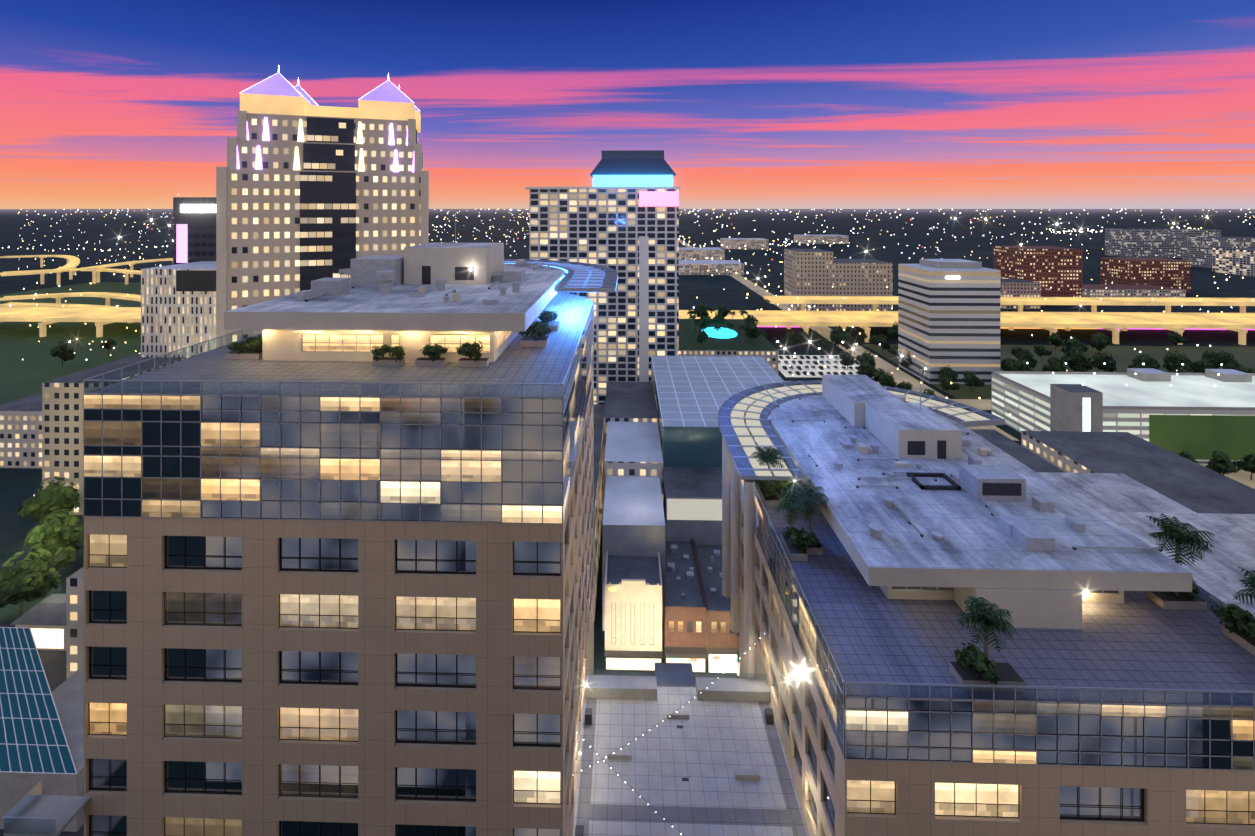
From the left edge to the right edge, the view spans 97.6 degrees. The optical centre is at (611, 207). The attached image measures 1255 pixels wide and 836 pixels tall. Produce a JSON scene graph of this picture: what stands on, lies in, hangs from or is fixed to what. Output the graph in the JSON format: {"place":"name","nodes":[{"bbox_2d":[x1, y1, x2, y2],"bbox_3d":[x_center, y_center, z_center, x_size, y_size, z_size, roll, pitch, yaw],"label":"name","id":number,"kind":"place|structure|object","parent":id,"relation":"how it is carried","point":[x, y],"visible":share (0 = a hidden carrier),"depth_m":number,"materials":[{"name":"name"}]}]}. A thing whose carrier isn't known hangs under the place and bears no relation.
{"place":"outdoors","nodes":[
{"label":"outdoors","id":0,"kind":"place"},
{"bbox_2d":[216,66,428,347],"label":"pyramid tower","id":1,"kind":"structure","parent":0,"point":[309,189],"depth_m":151.07,"materials":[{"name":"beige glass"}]},
{"bbox_2d":[83,214,617,835],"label":"tower","id":2,"kind":"structure","parent":0,"point":[337,582],"depth_m":38.90,"materials":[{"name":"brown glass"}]},
{"bbox_2d":[0,209,1254,675],"bbox_3d":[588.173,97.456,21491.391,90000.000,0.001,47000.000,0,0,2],"label":"ground","id":3,"kind":"structure","parent":0,"point":[922,233],"depth_m":1418.90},
{"bbox_2d":[0,548,61,615],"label":"tree","id":4,"kind":"object","parent":3,"relation":"on","point":[25,580],"visible":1,"depth_m":130.17,"materials":[{"name":"green plant"}]},
{"bbox_2d":[16,476,80,522],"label":"tree","id":5,"kind":"object","parent":3,"relation":"on","point":[47,501],"visible":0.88,"depth_m":161.64,"materials":[{"name":"green plant"}]},
{"bbox_2d":[22,510,83,574],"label":"tree","id":6,"kind":"object","parent":3,"relation":"on","point":[60,538],"visible":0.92,"depth_m":144.07,"materials":[{"name":"green plant"}]},
{"bbox_2d":[0,150,1254,679],"bbox_3d":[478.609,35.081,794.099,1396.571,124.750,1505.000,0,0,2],"label":"city buildings","id":7,"kind":"structure","parent":3,"relation":"on","point":[1106,444],"depth_m":217.77,"materials":[{"name":"grey paint"}]},
{"bbox_2d":[176,204,959,278],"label":"signs","id":8,"kind":"object","parent":7,"relation":"attached to","point":[181,243],"visible":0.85,"depth_m":234.12,"materials":[{"name":"white plastic"}]},
{"bbox_2d":[0,255,1254,344],"bbox_3d":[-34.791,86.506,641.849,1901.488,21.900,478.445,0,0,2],"label":"highways","id":9,"kind":"structure","parent":3,"relation":"on","point":[1242,323],"depth_m":438.66,"materials":[{"name":"beige concrete"}]},
{"bbox_2d":[2,194,1252,508],"bbox_3d":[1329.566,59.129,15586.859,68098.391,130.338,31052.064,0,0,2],"label":"city lights","id":10,"kind":"object","parent":3,"relation":"on","point":[736,272],"visible":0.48,"depth_m":1425.04},
{"bbox_2d":[0,239,1254,835],"bbox_3d":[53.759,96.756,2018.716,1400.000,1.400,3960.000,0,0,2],"label":"ground patches","id":11,"kind":"object","parent":3,"relation":"on","point":[34,369],"visible":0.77,"depth_m":362.24,"materials":[{"name":"green plant"}]},
{"bbox_2d":[0,592,90,835],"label":"building","id":12,"kind":"structure","parent":11,"relation":"on","point":[41,759],"depth_m":90.28,"materials":[{"name":"teal glass"}]},
{"bbox_2d":[50,341,75,365],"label":"tree","id":13,"kind":"object","parent":11,"relation":"on","point":[63,351],"visible":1,"depth_m":338.32,"materials":[{"name":"green plant"}]},
{"bbox_2d":[100,338,116,353],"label":"tree","id":14,"kind":"object","parent":11,"relation":"on","point":[109,344],"visible":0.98,"depth_m":365.14,"materials":[{"name":"green plant"}]},
{"bbox_2d":[697,329,707,342],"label":"tree","id":15,"kind":"object","parent":11,"relation":"on","point":[702,336],"visible":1,"depth_m":307.80,"materials":[{"name":"green plant"}]},
{"bbox_2d":[713,311,725,325],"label":"tree","id":16,"kind":"object","parent":11,"relation":"on","point":[718,318],"visible":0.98,"depth_m":354.05,"materials":[{"name":"green plant"}]},
{"bbox_2d":[839,350,855,369],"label":"tree","id":17,"kind":"object","parent":11,"relation":"on","point":[848,359],"visible":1,"depth_m":328.78,"materials":[{"name":"green plant"}]},
{"bbox_2d":[855,350,875,366],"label":"tree","id":18,"kind":"object","parent":11,"relation":"on","point":[864,356],"visible":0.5,"depth_m":319.58,"materials":[{"name":"green plant"}]},
{"bbox_2d":[858,361,876,377],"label":"tree","id":19,"kind":"object","parent":11,"relation":"on","point":[866,369],"visible":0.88,"depth_m":302.00,"materials":[{"name":"green plant"}]},
{"bbox_2d":[875,334,890,352],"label":"tree","id":20,"kind":"object","parent":11,"relation":"on","point":[882,341],"visible":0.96,"depth_m":367.03,"materials":[{"name":"green plant"}]},
{"bbox_2d":[887,321,897,341],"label":"tree","id":21,"kind":"object","parent":11,"relation":"on","point":[892,331],"visible":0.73,"depth_m":381.41,"materials":[{"name":"green plant"}]},
{"bbox_2d":[887,345,897,358],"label":"tree","id":22,"kind":"object","parent":11,"relation":"on","point":[894,350],"visible":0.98,"depth_m":353.33,"materials":[{"name":"green plant"}]},
{"bbox_2d":[901,351,911,367],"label":"tree","id":23,"kind":"object","parent":11,"relation":"on","point":[906,362],"visible":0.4,"depth_m":325.09,"materials":[{"name":"green plant"}]},
{"bbox_2d":[939,365,958,380],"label":"tree","id":24,"kind":"object","parent":11,"relation":"on","point":[947,371],"visible":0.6,"depth_m":296.70,"materials":[{"name":"green plant"}]},
{"bbox_2d":[962,370,984,392],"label":"tree","id":25,"kind":"object","parent":11,"relation":"on","point":[970,378],"visible":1,"depth_m":288.14,"materials":[{"name":"green plant"}]},
{"bbox_2d":[1000,357,1013,370],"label":"tree","id":26,"kind":"object","parent":11,"relation":"on","point":[1002,366],"visible":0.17,"depth_m":317.83,"materials":[{"name":"green plant"}]},
{"bbox_2d":[1010,346,1023,357],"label":"tree","id":27,"kind":"object","parent":11,"relation":"on","point":[1015,350],"visible":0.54,"depth_m":345.39,"materials":[{"name":"green plant"}]},
{"bbox_2d":[1003,356,1032,370],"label":"tree","id":28,"kind":"object","parent":11,"relation":"on","point":[1016,365],"visible":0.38,"depth_m":292.32,"materials":[{"name":"green plant"}]},
{"bbox_2d":[1016,349,1034,366],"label":"tree","id":29,"kind":"object","parent":11,"relation":"on","point":[1020,353],"visible":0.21,"depth_m":330.35,"materials":[{"name":"green plant"}]},
{"bbox_2d":[1019,351,1037,367],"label":"tree","id":30,"kind":"object","parent":11,"relation":"on","point":[1031,364],"visible":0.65,"depth_m":327.34,"materials":[{"name":"green plant"}]},
{"bbox_2d":[1033,344,1051,360],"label":"tree","id":31,"kind":"object","parent":11,"relation":"on","point":[1039,350],"visible":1,"depth_m":349.31,"materials":[{"name":"green plant"}]},
{"bbox_2d":[1047,332,1061,349],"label":"tree","id":32,"kind":"object","parent":11,"relation":"on","point":[1054,339],"visible":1,"depth_m":376.27,"materials":[{"name":"green plant"}]},
{"bbox_2d":[1042,356,1067,371],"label":"tree","id":33,"kind":"object","parent":11,"relation":"on","point":[1055,364],"visible":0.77,"depth_m":303.19,"materials":[{"name":"green plant"}]},
{"bbox_2d":[1061,337,1087,353],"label":"tree","id":34,"kind":"object","parent":11,"relation":"on","point":[1069,344],"visible":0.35,"depth_m":343.51,"materials":[{"name":"green plant"}]},
{"bbox_2d":[1061,347,1092,371],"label":"tree","id":35,"kind":"object","parent":11,"relation":"on","point":[1077,360],"visible":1,"depth_m":310.26,"materials":[{"name":"green plant"}]},
{"bbox_2d":[1088,335,1106,352],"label":"tree","id":36,"kind":"object","parent":11,"relation":"on","point":[1097,342],"visible":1,"depth_m":364.17,"materials":[{"name":"green plant"}]},
{"bbox_2d":[1091,332,1110,351],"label":"tree","id":37,"kind":"object","parent":11,"relation":"on","point":[1106,338],"visible":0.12,"depth_m":368.54,"materials":[{"name":"green plant"}]},
{"bbox_2d":[1092,351,1116,371],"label":"tree","id":38,"kind":"object","parent":11,"relation":"on","point":[1099,360],"visible":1,"depth_m":316.73,"materials":[{"name":"green plant"}]},
{"bbox_2d":[1131,362,1147,367],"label":"tree","id":39,"kind":"object","parent":11,"relation":"on","point":[1138,365],"visible":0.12,"depth_m":303.77,"materials":[{"name":"green plant"}]},
{"bbox_2d":[1128,353,1158,369],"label":"tree","id":40,"kind":"object","parent":11,"relation":"on","point":[1149,362],"visible":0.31,"depth_m":308.30,"materials":[{"name":"green plant"}]},
{"bbox_2d":[1167,331,1188,348],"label":"tree","id":41,"kind":"object","parent":11,"relation":"on","point":[1175,338],"visible":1,"depth_m":378.71,"materials":[{"name":"green plant"}]},
{"bbox_2d":[1162,350,1195,371],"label":"tree","id":42,"kind":"object","parent":11,"relation":"on","point":[1174,361],"visible":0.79,"depth_m":306.60,"materials":[{"name":"green plant"}]},
{"bbox_2d":[1169,366,1192,372],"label":"tree","id":43,"kind":"object","parent":11,"relation":"on","point":[1182,370],"visible":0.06,"depth_m":288.82,"materials":[{"name":"green plant"}]},
{"bbox_2d":[1176,451,1197,462],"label":"tree","id":44,"kind":"object","parent":11,"relation":"on","point":[1188,455],"visible":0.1,"depth_m":196.76,"materials":[{"name":"green plant"}]},
{"bbox_2d":[1193,359,1214,372],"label":"tree","id":45,"kind":"object","parent":11,"relation":"on","point":[1200,366],"visible":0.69,"depth_m":307.50,"materials":[{"name":"green plant"}]},
{"bbox_2d":[1201,349,1227,368],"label":"tree","id":46,"kind":"object","parent":11,"relation":"on","point":[1214,358],"visible":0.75,"depth_m":321.91,"materials":[{"name":"green plant"}]},
{"bbox_2d":[1205,451,1238,475],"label":"tree","id":47,"kind":"object","parent":11,"relation":"on","point":[1220,462],"visible":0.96,"depth_m":193.84,"materials":[{"name":"green plant"}]},
{"bbox_2d":[1217,350,1235,368],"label":"tree","id":48,"kind":"object","parent":11,"relation":"on","point":[1225,355],"visible":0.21,"depth_m":324.96,"materials":[{"name":"green plant"}]},
{"bbox_2d":[1223,360,1240,368],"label":"tree","id":49,"kind":"object","parent":11,"relation":"on","point":[1232,364],"visible":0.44,"depth_m":309.55,"materials":[{"name":"green plant"}]},
{"bbox_2d":[1232,453,1254,479],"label":"tree","id":50,"kind":"object","parent":11,"relation":"on","point":[1247,463],"visible":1,"depth_m":196.51,"materials":[{"name":"green plant"}]},
{"bbox_2d":[1234,365,1254,372],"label":"tree","id":51,"kind":"object","parent":11,"relation":"on","point":[1242,368],"visible":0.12,"depth_m":296.40,"materials":[{"name":"green plant"}]},
{"bbox_2d":[594,538,736,682],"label":"low-rise buildings","id":52,"kind":"structure","parent":3,"relation":"on","point":[680,610],"depth_m":115.39,"materials":[{"name":"paint"}]},
{"bbox_2d":[695,303,708,317],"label":"tree","id":53,"kind":"object","parent":3,"relation":"on","point":[704,312],"visible":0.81,"depth_m":372.19,"materials":[{"name":"green plant"}]},
{"bbox_2d":[699,315,709,329],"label":"tree","id":54,"kind":"object","parent":3,"relation":"on","point":[704,320],"visible":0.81,"depth_m":339.97,"materials":[{"name":"green plant"}]},
{"bbox_2d":[718,304,730,316],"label":"tree","id":55,"kind":"object","parent":3,"relation":"on","point":[725,313],"visible":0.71,"depth_m":374.34,"materials":[{"name":"green plant"}]},
{"bbox_2d":[744,321,760,338],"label":"tree","id":56,"kind":"object","parent":3,"relation":"on","point":[752,331],"visible":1,"depth_m":313.19,"materials":[{"name":"green plant"}]},
{"bbox_2d":[759,329,771,343],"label":"tree","id":57,"kind":"object","parent":3,"relation":"on","point":[764,334],"visible":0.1,"depth_m":375.76,"materials":[{"name":"green plant"}]},
{"bbox_2d":[782,336,793,348],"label":"tree","id":58,"kind":"object","parent":3,"relation":"on","point":[787,342],"visible":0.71,"depth_m":377.37,"materials":[{"name":"green plant"}]},
{"bbox_2d":[783,330,798,344],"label":"tree","id":59,"kind":"object","parent":3,"relation":"on","point":[791,336],"visible":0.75,"depth_m":378.40,"materials":[{"name":"green plant"}]},
{"bbox_2d":[797,331,810,346],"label":"tree","id":60,"kind":"object","parent":3,"relation":"on","point":[803,338],"visible":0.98,"depth_m":376.26,"materials":[{"name":"green plant"}]},
{"bbox_2d":[808,329,821,343],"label":"tree","id":61,"kind":"object","parent":3,"relation":"on","point":[813,335],"visible":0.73,"depth_m":382.11,"materials":[{"name":"green plant"}]},
{"bbox_2d":[821,339,831,352],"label":"tree","id":62,"kind":"object","parent":3,"relation":"on","point":[826,344],"visible":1,"depth_m":367.76,"materials":[{"name":"green plant"}]},
{"bbox_2d":[830,325,847,348],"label":"tree","id":63,"kind":"object","parent":3,"relation":"on","point":[836,332],"visible":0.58,"depth_m":376.39,"materials":[{"name":"green plant"}]},
{"bbox_2d":[838,332,853,350],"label":"tree","id":64,"kind":"object","parent":3,"relation":"on","point":[847,343],"visible":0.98,"depth_m":369.26,"materials":[{"name":"green plant"}]},
{"bbox_2d":[872,368,884,382],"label":"tree","id":65,"kind":"object","parent":3,"relation":"on","point":[877,374],"visible":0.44,"depth_m":293.72,"materials":[{"name":"green plant"}]},
{"bbox_2d":[878,372,897,386],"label":"tree","id":66,"kind":"object","parent":3,"relation":"on","point":[886,380],"visible":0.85,"depth_m":284.33,"materials":[{"name":"green plant"}]},
{"bbox_2d":[896,381,912,390],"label":"tree","id":67,"kind":"object","parent":3,"relation":"on","point":[902,385],"visible":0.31,"depth_m":275.94,"materials":[{"name":"green plant"}]},
{"bbox_2d":[939,376,959,395],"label":"tree","id":68,"kind":"object","parent":3,"relation":"on","point":[946,385],"visible":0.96,"depth_m":283.52,"materials":[{"name":"green plant"}]},
{"bbox_2d":[718,369,1254,835],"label":"tower","id":69,"kind":"structure","parent":3,"relation":"on","point":[1130,711],"depth_m":43.79,"materials":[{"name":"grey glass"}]},
{"bbox_2d":[225,321,1254,691],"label":"planters","id":70,"kind":"object","parent":69,"relation":"on","point":[1007,673],"visible":0.62,"depth_m":45.84,"materials":[{"name":"concrete"}]},
{"bbox_2d":[227,342,243,354],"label":"shrub","id":71,"kind":"object","parent":70,"relation":"on","point":[234,346],"visible":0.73,"depth_m":48.10,"materials":[{"name":"green plant"}]},
{"bbox_2d":[237,342,259,352],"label":"shrub","id":72,"kind":"object","parent":70,"relation":"on","point":[244,345],"visible":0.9,"depth_m":48.09,"materials":[{"name":"green plant"}]},
{"bbox_2d":[239,336,261,347],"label":"shrub","id":73,"kind":"object","parent":70,"relation":"on","point":[250,339],"visible":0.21,"depth_m":48.94,"materials":[{"name":"green plant"}]},
{"bbox_2d":[246,335,261,351],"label":"shrub","id":74,"kind":"object","parent":70,"relation":"on","point":[258,342],"visible":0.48,"depth_m":48.31,"materials":[{"name":"green plant"}]},
{"bbox_2d":[371,344,393,360],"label":"shrub","id":75,"kind":"object","parent":70,"relation":"on","point":[381,351],"visible":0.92,"depth_m":46.04,"materials":[{"name":"green plant"}]},
{"bbox_2d":[389,346,404,361],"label":"shrub","id":76,"kind":"object","parent":70,"relation":"on","point":[397,351],"visible":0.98,"depth_m":45.88,"materials":[{"name":"green plant"}]},
{"bbox_2d":[420,343,440,356],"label":"shrub","id":77,"kind":"object","parent":70,"relation":"on","point":[427,349],"visible":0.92,"depth_m":45.61,"materials":[{"name":"green plant"}]},
{"bbox_2d":[429,345,448,361],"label":"shrub","id":78,"kind":"object","parent":70,"relation":"on","point":[440,350],"visible":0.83,"depth_m":45.88,"materials":[{"name":"green plant"}]},
{"bbox_2d":[456,340,482,358],"bbox_3d":[-12.019,12.065,45.995,1.754,1.824,2.532,0,0,27],"label":"shrub","id":79,"kind":"object","parent":70,"relation":"on","point":[467,348],"visible":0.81,"depth_m":45.51,"materials":[{"name":"green plant"}]},
{"bbox_2d":[469,348,481,361],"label":"shrub","id":80,"kind":"object","parent":70,"relation":"on","point":[476,354],"visible":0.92,"depth_m":45.66,"materials":[{"name":"green plant"}]},
{"bbox_2d":[526,321,549,341],"bbox_3d":[-7.123,11.910,52.943,1.960,2.038,2.830,0,0,30],"label":"shrub","id":81,"kind":"object","parent":70,"relation":"on","point":[537,326],"visible":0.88,"depth_m":52.30,"materials":[{"name":"green plant"}]},
{"bbox_2d":[535,325,551,337],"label":"shrub","id":82,"kind":"object","parent":70,"relation":"on","point":[546,329],"visible":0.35,"depth_m":53.22,"materials":[{"name":"green plant"}]},
{"bbox_2d":[538,309,557,323],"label":"shrub","id":83,"kind":"object","parent":70,"relation":"on","point":[545,315],"visible":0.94,"depth_m":58.70,"materials":[{"name":"green plant"}]},
{"bbox_2d":[755,480,772,491],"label":"shrub","id":84,"kind":"object","parent":70,"relation":"on","point":[760,483],"visible":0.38,"depth_m":63.72,"materials":[{"name":"green plant"}]},
{"bbox_2d":[751,446,786,485],"bbox_3d":[17.972,30.146,63.125,3.743,5.521,3.564,0,0,3],"label":"terrace palm","id":85,"kind":"object","parent":70,"relation":"on","point":[768,455],"visible":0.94,"depth_m":62.76,"materials":[{"name":"green plant"}]},
{"bbox_2d":[762,482,783,500],"bbox_3d":[18.293,32.220,62.326,2.516,1.812,1.743,0,0,-17],"label":"shrub","id":86,"kind":"object","parent":70,"relation":"on","point":[772,489],"visible":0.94,"depth_m":62.06,"materials":[{"name":"green plant"}]},
{"bbox_2d":[469,268,1086,834],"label":"lights","id":87,"kind":"object","parent":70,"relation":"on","point":[651,728],"visible":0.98,"depth_m":46.51},
{"bbox_2d":[779,480,793,490],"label":"shrub","id":88,"kind":"object","parent":70,"relation":"on","point":[786,482],"visible":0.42,"depth_m":63.00,"materials":[{"name":"green plant"}]},
{"bbox_2d":[776,485,809,527],"bbox_3d":[17.868,30.376,54.026,3.267,5.061,3.431,0,0,30],"label":"terrace palm","id":89,"kind":"object","parent":70,"relation":"on","point":[790,504],"visible":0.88,"depth_m":53.45,"materials":[{"name":"green plant"}]},
{"bbox_2d":[783,527,807,552],"bbox_3d":[17.805,32.139,53.261,1.902,1.977,2.746,0,0,-15],"label":"shrub","id":90,"kind":"object","parent":70,"relation":"on","point":[792,533],"visible":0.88,"depth_m":52.70,"materials":[{"name":"green plant"}]},
{"bbox_2d":[792,527,813,547],"bbox_3d":[18.431,32.218,53.182,1.747,1.816,2.522,0,0,-17],"label":"shrub","id":91,"kind":"object","parent":70,"relation":"on","point":[805,538],"visible":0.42,"depth_m":52.64,"materials":[{"name":"green plant"}]},
{"bbox_2d":[793,479,829,534],"bbox_3d":[19.687,30.200,54.484,3.494,5.413,3.670,0,0,32],"label":"terrace palm","id":92,"kind":"object","parent":70,"relation":"on","point":[815,498],"visible":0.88,"depth_m":54.07,"materials":[{"name":"green plant"}]},
{"bbox_2d":[807,533,820,548],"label":"shrub","id":93,"kind":"object","parent":70,"relation":"on","point":[815,543],"visible":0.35,"depth_m":53.01,"materials":[{"name":"green plant"}]},
{"bbox_2d":[954,640,995,672],"bbox_3d":[25.730,32.168,38.848,1.846,1.919,2.665,0,0,-18],"label":"shrub","id":94,"kind":"object","parent":70,"relation":"on","point":[977,653],"visible":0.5,"depth_m":38.63,"materials":[{"name":"green plant"}]},
{"bbox_2d":[954,648,996,683],"bbox_3d":[25.518,32.219,38.635,2.518,1.813,1.745,0,0,44],"label":"shrub","id":95,"kind":"object","parent":70,"relation":"on","point":[970,660],"visible":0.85,"depth_m":38.42,"materials":[{"name":"green plant"}]},
{"bbox_2d":[969,664,1000,684],"bbox_3d":[26.006,32.393,38.520,1.403,1.458,2.025,0,0,-40],"label":"shrub","id":96,"kind":"object","parent":70,"relation":"on","point":[992,678],"visible":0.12,"depth_m":37.86,"materials":[{"name":"green plant"}]},
{"bbox_2d":[957,596,1016,659],"bbox_3d":[26.472,30.375,38.817,3.432,5.063,3.268,0,0,-40],"label":"terrace palm","id":97,"kind":"object","parent":70,"relation":"on","point":[984,615],"visible":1,"depth_m":38.48,"materials":[{"name":"green plant"}]},
{"bbox_2d":[1146,514,1214,595],"bbox_3d":[48.239,29.668,46.496,4.266,6.478,3.850,0,0,-15],"label":"terrace palm","id":98,"kind":"object","parent":70,"relation":"on","point":[1171,531],"visible":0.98,"depth_m":46.05,"materials":[{"name":"green plant"}]},
{"bbox_2d":[1184,577,1200,599],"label":"shrub","id":99,"kind":"object","parent":70,"relation":"on","point":[1194,593],"visible":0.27,"depth_m":46.06,"materials":[{"name":"green plant"}]},
{"bbox_2d":[1211,603,1254,632],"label":"shrub","id":100,"kind":"object","parent":70,"relation":"on","point":[1237,615],"visible":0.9,"depth_m":42.76,"materials":[{"name":"green plant"}]},
{"bbox_2d":[1233,566,1254,604],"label":"terrace palm","id":101,"kind":"object","parent":70,"relation":"on","point":[1250,579],"visible":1,"depth_m":41.39,"materials":[{"name":"green plant"}]},
{"bbox_2d":[1238,620,1254,640],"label":"shrub","id":102,"kind":"object","parent":70,"relation":"on","point":[1243,628],"visible":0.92,"depth_m":41.64,"materials":[{"name":"green plant"}]},
{"bbox_2d":[0,0,1254,208],"label":"sky","id":103,"kind":"structure","parent":0,"point":[105,104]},
{"bbox_2d":[573,662,808,835],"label":"rooftop","id":104,"kind":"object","parent":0,"point":[711,759],"depth_m":51.12,"materials":[{"name":"concrete"}]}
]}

